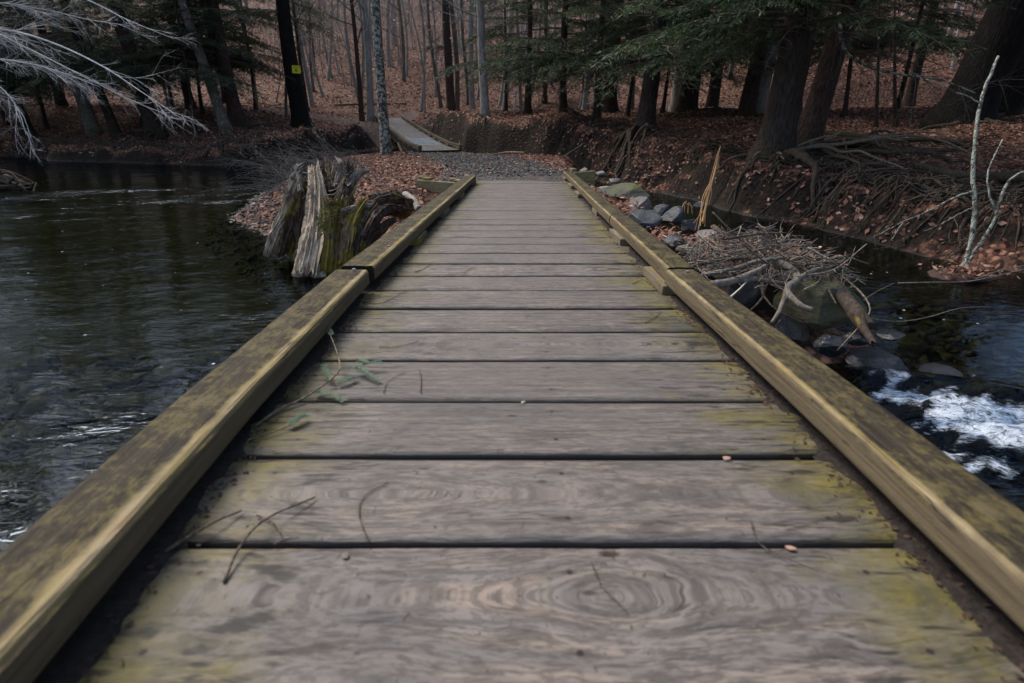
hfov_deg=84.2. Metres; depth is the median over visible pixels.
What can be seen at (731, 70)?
tree
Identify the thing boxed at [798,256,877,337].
driftwood log
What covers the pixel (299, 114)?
hemlock tree
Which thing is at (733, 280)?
driftwood branch
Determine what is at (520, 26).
tree
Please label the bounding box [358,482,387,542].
twig
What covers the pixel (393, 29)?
sapling
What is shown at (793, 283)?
driftwood branch
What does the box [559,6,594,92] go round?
tree
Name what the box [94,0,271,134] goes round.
hemlock tree
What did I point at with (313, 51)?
tree
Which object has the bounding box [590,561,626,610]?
twig
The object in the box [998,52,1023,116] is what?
hemlock tree
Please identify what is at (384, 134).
tree
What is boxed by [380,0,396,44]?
tree
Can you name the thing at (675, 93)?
tree
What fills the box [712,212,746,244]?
driftwood branch
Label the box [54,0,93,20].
hemlock tree
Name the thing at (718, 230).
driftwood branch
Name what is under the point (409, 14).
tree
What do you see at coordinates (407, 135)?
footbridge
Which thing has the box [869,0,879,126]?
dead pole
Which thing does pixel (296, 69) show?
sign
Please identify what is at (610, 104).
hemlock tree
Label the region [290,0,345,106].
tree
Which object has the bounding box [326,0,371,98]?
tree
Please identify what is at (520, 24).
tree
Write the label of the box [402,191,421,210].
driftwood log
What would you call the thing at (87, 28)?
hemlock tree
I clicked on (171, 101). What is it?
hemlock tree
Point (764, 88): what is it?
tree
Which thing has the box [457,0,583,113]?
hemlock tree
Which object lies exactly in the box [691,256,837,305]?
driftwood branch
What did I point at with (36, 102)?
tree
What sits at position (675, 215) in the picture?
boulder
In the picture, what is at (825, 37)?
hemlock tree
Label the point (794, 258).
driftwood branch
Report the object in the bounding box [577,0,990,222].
hemlock tree
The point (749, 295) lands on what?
boulder
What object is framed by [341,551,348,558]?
leaf scrap
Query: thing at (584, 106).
tree
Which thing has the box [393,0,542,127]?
tree
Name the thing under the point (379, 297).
twig
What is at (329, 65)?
tree
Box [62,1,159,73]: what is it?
hemlock tree
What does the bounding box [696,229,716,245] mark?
boulder
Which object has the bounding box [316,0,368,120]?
tree
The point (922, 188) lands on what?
root litter
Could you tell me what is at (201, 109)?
hemlock tree
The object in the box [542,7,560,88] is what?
tree
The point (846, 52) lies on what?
dead bough
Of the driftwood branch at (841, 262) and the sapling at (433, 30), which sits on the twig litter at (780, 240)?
the driftwood branch at (841, 262)
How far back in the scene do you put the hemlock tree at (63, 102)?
28.30 m
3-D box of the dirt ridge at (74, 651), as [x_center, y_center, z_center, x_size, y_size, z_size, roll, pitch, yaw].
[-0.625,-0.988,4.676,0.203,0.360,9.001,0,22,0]
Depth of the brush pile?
10.55 m
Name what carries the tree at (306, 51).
on the ground
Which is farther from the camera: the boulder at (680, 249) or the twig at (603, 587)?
the boulder at (680, 249)
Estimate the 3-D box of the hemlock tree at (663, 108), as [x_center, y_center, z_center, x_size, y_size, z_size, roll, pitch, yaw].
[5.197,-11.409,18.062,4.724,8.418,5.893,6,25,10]
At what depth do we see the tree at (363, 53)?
30.39 m
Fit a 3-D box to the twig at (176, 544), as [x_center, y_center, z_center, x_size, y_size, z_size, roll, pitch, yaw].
[-0.553,0.337,1.022,0.014,0.018,0.138,17,28,35]
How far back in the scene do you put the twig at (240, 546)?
1.00 m
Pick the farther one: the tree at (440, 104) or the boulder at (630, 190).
the tree at (440, 104)
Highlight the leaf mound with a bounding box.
[695,258,808,312]
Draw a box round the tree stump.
[263,154,413,277]
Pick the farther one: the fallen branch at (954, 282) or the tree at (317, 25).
the tree at (317, 25)
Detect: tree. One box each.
[0,0,64,136]
[0,0,88,129]
[0,0,114,105]
[0,0,195,136]
[0,0,214,165]
[0,7,94,124]
[4,0,178,115]
[5,0,37,103]
[18,0,58,98]
[24,0,187,142]
[40,0,201,126]
[41,0,103,135]
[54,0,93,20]
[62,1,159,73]
[92,0,247,108]
[94,0,193,105]
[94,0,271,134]
[108,0,273,127]
[114,0,302,113]
[121,0,293,116]
[133,2,181,107]
[136,0,280,102]
[177,0,233,132]
[204,0,302,108]
[222,0,259,108]
[223,0,348,127]
[241,0,318,118]
[273,0,347,97]
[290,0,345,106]
[290,4,319,111]
[297,2,320,62]
[298,0,315,75]
[298,0,346,91]
[302,2,357,79]
[304,0,341,77]
[305,0,395,111]
[309,0,360,74]
[310,1,326,50]
[311,0,374,120]
[313,0,354,85]
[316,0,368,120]
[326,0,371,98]
[346,0,405,59]
[371,0,392,154]
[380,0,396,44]
[380,0,405,80]
[380,0,411,75]
[384,0,397,66]
[384,0,404,63]
[385,0,442,112]
[385,0,451,96]
[393,0,400,44]
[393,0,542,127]
[396,0,455,111]
[405,0,422,33]
[406,0,432,50]
[413,0,475,107]
[420,0,461,110]
[423,0,553,110]
[424,0,475,108]
[429,0,495,104]
[436,1,468,42]
[442,0,455,111]
[451,0,543,110]
[456,0,507,99]
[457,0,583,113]
[460,0,507,56]
[463,1,487,77]
[467,0,647,112]
[473,0,523,109]
[474,0,538,105]
[484,1,558,101]
[487,0,582,103]
[496,1,523,37]
[499,0,705,118]
[500,3,526,49]
[532,0,639,109]
[536,0,648,112]
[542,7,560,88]
[545,0,786,184]
[553,3,595,108]
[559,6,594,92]
[569,0,745,116]
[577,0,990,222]
[581,1,595,109]
[595,0,624,97]
[601,0,737,113]
[612,0,824,112]
[624,12,635,109]
[647,0,1023,164]
[664,0,780,116]
[668,0,689,111]
[687,5,752,107]
[692,0,822,107]
[704,0,897,116]
[725,0,939,105]
[726,63,734,79]
[727,0,950,116]
[750,0,876,109]
[757,4,784,112]
[814,0,986,108]
[881,0,985,106]
[918,0,1023,130]
[927,0,990,76]
[946,1,961,35]
[951,3,984,70]
[964,0,986,45]
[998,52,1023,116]
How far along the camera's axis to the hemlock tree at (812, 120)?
10.81 m
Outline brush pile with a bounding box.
[196,122,372,201]
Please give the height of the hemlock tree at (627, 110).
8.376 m
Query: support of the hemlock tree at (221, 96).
on the ground
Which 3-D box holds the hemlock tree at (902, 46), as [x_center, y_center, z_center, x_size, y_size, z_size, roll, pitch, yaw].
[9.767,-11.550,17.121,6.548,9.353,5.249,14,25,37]
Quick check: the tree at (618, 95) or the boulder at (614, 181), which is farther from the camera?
the tree at (618, 95)
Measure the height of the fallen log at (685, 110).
0.190 m
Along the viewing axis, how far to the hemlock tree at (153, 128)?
20.41 m
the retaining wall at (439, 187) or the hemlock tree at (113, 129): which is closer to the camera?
the retaining wall at (439, 187)
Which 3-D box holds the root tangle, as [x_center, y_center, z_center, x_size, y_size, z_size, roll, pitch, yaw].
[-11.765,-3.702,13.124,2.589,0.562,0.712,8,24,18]
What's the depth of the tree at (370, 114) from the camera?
28.41 m
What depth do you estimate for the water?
5.01 m
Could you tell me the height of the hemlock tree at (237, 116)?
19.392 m
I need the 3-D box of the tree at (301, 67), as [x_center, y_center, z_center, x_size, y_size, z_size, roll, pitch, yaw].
[-11.052,-16.109,29.622,2.389,8.072,3.275,-4,23,-9]
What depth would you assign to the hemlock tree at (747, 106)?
17.56 m
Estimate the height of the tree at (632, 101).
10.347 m
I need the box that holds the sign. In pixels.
[292,65,300,73]
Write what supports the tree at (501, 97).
on the ground
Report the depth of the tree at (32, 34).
32.46 m
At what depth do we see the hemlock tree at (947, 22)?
17.82 m
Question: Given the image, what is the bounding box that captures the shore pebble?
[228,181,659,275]
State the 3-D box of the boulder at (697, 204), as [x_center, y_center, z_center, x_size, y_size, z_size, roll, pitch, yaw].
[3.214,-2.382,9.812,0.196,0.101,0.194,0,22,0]
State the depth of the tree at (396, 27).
44.88 m
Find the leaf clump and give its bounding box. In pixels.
[927,268,1004,281]
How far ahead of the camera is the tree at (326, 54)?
40.09 m
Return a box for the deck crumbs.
[207,199,821,682]
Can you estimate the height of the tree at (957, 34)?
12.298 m
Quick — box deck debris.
[70,181,1023,682]
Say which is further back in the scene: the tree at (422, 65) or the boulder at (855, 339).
the tree at (422, 65)
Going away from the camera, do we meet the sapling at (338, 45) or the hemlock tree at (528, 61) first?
the hemlock tree at (528, 61)
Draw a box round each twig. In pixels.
[164,510,241,551]
[222,496,315,582]
[358,293,401,303]
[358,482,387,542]
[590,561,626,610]
[750,520,818,571]
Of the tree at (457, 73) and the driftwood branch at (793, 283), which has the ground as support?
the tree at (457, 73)
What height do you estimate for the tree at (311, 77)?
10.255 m
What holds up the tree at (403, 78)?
on the ground
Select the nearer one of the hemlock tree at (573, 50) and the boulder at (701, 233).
the boulder at (701, 233)
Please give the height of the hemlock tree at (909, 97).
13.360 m
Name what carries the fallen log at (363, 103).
on the ground
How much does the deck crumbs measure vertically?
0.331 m
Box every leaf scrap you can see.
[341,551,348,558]
[785,545,796,550]
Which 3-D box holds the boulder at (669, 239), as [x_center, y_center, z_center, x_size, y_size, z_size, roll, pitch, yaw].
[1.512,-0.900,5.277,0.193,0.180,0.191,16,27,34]
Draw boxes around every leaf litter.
[610,194,852,286]
[918,261,1019,278]
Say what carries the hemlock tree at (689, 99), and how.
on the ground
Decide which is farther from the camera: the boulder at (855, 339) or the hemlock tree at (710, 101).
the hemlock tree at (710, 101)
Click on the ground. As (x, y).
(498, 138)
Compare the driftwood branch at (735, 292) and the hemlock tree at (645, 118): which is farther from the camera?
the hemlock tree at (645, 118)
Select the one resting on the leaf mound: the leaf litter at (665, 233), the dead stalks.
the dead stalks
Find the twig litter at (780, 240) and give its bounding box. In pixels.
[675,215,864,298]
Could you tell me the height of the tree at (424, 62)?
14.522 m
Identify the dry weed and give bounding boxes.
[694,146,720,231]
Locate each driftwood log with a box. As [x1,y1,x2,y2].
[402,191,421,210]
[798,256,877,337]
[850,309,879,348]
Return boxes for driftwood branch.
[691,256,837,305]
[701,255,789,276]
[710,224,803,322]
[710,264,784,286]
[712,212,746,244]
[724,232,789,239]
[731,281,746,296]
[742,243,801,270]
[744,247,799,261]
[756,234,800,247]
[757,223,789,254]
[770,259,831,322]
[773,250,814,278]
[789,249,825,274]
[800,250,824,255]
[800,255,862,271]
[802,246,858,276]
[807,243,867,280]
[807,247,858,278]
[825,256,868,263]
[831,251,846,268]
[837,273,870,350]
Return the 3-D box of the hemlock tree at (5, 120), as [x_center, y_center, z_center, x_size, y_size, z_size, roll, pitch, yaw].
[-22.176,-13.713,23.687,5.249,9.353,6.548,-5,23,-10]
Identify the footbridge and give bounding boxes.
[0,171,1023,682]
[375,115,462,152]
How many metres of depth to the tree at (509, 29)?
30.00 m
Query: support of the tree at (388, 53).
on the ground
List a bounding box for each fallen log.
[333,103,406,105]
[680,107,720,111]
[824,130,873,136]
[912,162,1023,182]
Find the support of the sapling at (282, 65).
on the ground
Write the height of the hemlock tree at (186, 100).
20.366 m
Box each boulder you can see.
[595,171,606,177]
[596,183,649,201]
[609,178,620,183]
[627,196,651,210]
[627,209,662,233]
[653,204,669,215]
[661,206,685,224]
[663,234,684,251]
[675,242,706,264]
[681,219,698,233]
[693,201,703,207]
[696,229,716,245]
[706,263,734,278]
[726,275,764,306]
[770,312,808,345]
[773,279,866,331]
[813,334,848,357]
[841,331,868,345]
[845,346,908,369]
[875,329,904,340]
[919,363,962,376]
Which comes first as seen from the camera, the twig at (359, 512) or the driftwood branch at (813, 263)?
the twig at (359, 512)
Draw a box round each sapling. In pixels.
[249,1,328,101]
[257,2,281,82]
[302,0,336,72]
[311,0,341,60]
[312,0,352,88]
[381,0,420,72]
[382,0,411,58]
[386,3,417,68]
[390,1,414,53]
[409,0,442,66]
[411,1,459,72]
[417,7,457,86]
[438,24,477,94]
[534,25,557,107]
[873,55,1023,268]
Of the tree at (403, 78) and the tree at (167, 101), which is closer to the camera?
the tree at (167, 101)
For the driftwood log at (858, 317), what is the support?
on the driftwood log at (847, 302)
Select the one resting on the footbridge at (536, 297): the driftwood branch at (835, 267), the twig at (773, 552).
the twig at (773, 552)
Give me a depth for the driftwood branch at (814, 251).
3.98 m
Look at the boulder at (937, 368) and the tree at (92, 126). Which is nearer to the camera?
the boulder at (937, 368)
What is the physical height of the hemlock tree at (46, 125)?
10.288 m
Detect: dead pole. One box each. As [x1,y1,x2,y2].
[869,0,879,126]
[892,0,904,127]
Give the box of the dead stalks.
[662,226,741,259]
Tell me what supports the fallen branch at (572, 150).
on the ground
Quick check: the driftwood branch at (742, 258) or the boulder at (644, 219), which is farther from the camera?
the boulder at (644, 219)
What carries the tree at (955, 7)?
on the ground
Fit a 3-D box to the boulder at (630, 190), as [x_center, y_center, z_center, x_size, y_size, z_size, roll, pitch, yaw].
[1.529,-2.093,7.955,0.736,0.254,0.673,0,22,0]
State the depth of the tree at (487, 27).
37.02 m
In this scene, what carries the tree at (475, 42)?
on the ground
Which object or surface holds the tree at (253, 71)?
on the ground
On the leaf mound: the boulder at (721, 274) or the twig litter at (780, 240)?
the boulder at (721, 274)
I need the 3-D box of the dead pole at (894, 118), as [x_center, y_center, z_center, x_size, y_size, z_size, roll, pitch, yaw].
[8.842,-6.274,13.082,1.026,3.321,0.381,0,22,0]
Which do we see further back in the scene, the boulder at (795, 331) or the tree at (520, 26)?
the tree at (520, 26)
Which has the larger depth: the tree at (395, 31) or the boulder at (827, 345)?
the tree at (395, 31)
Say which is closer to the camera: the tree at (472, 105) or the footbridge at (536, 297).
the footbridge at (536, 297)
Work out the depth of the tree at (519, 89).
25.95 m
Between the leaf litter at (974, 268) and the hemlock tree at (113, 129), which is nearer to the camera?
the leaf litter at (974, 268)
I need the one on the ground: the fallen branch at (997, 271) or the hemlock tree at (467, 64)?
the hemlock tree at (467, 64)
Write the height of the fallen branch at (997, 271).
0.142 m
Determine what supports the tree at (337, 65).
on the ground
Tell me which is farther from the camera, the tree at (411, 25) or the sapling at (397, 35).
the tree at (411, 25)
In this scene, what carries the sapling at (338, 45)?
on the ground
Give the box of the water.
[0,148,1023,552]
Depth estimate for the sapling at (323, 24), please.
44.44 m
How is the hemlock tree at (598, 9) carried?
on the ground
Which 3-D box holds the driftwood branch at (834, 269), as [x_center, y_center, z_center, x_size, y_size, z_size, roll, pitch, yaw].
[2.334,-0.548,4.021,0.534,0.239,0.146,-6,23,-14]
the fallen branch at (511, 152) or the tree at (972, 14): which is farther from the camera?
the tree at (972, 14)
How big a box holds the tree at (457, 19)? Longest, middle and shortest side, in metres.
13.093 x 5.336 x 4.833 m
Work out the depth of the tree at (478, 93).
34.26 m
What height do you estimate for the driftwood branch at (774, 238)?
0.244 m
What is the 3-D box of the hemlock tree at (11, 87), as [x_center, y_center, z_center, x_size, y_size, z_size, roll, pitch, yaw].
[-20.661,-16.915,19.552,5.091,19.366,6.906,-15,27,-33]
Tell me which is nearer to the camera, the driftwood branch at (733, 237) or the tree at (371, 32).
the driftwood branch at (733, 237)
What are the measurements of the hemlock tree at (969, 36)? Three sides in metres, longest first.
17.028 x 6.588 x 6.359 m
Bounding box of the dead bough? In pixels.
[809,1,1023,168]
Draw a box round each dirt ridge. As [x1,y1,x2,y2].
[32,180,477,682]
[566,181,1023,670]
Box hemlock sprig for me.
[247,320,381,440]
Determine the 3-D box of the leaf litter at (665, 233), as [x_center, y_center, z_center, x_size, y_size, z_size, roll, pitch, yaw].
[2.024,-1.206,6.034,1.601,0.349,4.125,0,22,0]
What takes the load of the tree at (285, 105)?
on the ground
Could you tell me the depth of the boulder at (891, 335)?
4.17 m
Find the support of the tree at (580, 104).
on the ground
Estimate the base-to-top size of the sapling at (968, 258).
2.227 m
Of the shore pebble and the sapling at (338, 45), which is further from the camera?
the sapling at (338, 45)
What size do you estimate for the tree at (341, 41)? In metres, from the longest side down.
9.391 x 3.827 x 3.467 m
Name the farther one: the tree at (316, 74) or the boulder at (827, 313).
the tree at (316, 74)
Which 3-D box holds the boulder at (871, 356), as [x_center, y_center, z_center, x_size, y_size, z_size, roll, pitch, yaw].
[2.555,0.153,3.953,0.368,0.144,0.364,-8,24,-19]
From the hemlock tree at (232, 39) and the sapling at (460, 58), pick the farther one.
the sapling at (460, 58)
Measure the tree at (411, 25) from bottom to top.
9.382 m
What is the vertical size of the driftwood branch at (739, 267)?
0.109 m
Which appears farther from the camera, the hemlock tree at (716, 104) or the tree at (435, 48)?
the tree at (435, 48)
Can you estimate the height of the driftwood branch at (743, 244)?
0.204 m
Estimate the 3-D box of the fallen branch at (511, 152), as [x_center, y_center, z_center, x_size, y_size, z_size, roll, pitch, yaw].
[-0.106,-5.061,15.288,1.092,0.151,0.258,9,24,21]
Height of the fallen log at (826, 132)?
0.182 m
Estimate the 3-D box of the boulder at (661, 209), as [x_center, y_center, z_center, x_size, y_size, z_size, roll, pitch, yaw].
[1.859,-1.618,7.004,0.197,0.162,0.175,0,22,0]
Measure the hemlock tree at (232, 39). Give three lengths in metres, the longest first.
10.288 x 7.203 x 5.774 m
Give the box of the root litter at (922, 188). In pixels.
[0,108,1023,264]
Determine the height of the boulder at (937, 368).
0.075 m
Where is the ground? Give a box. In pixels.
[0,0,1023,363]
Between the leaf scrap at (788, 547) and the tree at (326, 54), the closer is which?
the leaf scrap at (788, 547)
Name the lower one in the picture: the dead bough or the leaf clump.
the leaf clump
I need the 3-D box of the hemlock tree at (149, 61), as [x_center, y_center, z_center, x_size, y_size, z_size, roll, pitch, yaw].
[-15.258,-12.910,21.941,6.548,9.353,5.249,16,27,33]
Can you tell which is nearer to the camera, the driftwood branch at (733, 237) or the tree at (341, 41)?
the driftwood branch at (733, 237)
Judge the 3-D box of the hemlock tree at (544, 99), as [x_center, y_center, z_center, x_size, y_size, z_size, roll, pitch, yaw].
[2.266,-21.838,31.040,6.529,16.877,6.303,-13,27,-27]
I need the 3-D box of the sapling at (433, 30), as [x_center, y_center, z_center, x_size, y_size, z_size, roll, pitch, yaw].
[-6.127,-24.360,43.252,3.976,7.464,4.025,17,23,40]
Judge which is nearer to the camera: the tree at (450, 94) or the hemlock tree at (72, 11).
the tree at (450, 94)
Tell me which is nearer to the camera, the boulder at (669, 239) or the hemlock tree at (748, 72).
the boulder at (669, 239)
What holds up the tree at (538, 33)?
on the ground
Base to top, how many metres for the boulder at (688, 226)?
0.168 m
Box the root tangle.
[0,169,38,191]
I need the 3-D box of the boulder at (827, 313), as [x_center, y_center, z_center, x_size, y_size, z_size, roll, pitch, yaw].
[2.241,-0.278,4.145,0.549,0.376,0.351,0,22,0]
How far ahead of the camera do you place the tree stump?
6.40 m
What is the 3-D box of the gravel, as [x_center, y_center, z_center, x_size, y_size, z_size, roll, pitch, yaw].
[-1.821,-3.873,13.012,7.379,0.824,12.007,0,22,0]
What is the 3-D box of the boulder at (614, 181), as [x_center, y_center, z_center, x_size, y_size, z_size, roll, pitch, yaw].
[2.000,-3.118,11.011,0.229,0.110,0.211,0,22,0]
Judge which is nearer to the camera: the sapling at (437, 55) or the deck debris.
the deck debris
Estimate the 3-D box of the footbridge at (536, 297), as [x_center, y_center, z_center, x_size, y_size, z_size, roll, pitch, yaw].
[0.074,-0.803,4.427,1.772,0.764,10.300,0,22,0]
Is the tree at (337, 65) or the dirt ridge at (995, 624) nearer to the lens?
the dirt ridge at (995, 624)
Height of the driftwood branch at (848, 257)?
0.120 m
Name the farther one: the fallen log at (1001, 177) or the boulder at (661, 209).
the fallen log at (1001, 177)
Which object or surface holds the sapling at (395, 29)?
on the ground
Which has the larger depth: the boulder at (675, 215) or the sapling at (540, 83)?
the sapling at (540, 83)
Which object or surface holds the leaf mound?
on the ground
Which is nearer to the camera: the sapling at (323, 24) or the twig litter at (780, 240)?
the twig litter at (780, 240)
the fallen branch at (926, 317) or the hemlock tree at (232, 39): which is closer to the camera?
the fallen branch at (926, 317)
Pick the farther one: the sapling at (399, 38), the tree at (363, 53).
the sapling at (399, 38)
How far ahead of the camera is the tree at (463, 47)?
32.73 m
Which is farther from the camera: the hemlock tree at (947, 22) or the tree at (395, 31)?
the tree at (395, 31)
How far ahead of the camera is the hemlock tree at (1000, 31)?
12.34 m
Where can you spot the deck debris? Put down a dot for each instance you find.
(328, 349)
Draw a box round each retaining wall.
[416,176,459,194]
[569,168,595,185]
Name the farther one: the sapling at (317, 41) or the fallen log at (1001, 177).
the sapling at (317, 41)
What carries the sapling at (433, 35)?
on the ground
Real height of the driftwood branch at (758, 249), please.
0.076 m
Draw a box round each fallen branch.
[490,151,525,154]
[561,143,584,157]
[871,306,990,321]
[898,269,1023,283]
[975,265,1023,278]
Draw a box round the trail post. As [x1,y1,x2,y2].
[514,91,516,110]
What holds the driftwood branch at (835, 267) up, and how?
on the twig litter at (780, 240)
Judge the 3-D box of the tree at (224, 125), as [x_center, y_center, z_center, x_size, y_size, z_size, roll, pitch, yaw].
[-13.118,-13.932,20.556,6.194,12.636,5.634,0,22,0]
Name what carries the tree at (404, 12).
on the ground
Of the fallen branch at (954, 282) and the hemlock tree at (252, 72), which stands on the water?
the fallen branch at (954, 282)
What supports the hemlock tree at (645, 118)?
on the ground
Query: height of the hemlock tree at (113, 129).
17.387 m
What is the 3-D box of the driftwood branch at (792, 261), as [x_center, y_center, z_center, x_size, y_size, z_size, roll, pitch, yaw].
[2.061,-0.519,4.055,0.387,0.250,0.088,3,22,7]
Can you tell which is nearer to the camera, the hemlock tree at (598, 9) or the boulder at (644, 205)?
the boulder at (644, 205)
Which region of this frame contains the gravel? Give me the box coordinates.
[229,151,626,235]
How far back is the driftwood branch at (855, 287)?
3.86 m
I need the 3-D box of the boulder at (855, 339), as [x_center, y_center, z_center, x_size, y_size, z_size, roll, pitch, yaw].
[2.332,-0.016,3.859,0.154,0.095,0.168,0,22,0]
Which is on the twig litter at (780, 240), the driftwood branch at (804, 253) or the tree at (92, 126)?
the driftwood branch at (804, 253)
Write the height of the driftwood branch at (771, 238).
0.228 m
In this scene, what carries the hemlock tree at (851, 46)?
on the ground
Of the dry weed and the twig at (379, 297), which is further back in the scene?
the dry weed
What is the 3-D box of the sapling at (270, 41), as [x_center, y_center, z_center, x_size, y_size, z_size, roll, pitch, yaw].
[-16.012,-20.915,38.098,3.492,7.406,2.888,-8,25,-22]
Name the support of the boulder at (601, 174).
on the ground
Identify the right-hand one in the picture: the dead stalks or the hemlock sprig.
the dead stalks
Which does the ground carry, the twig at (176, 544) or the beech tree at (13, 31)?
the beech tree at (13, 31)
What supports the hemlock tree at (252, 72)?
on the ground

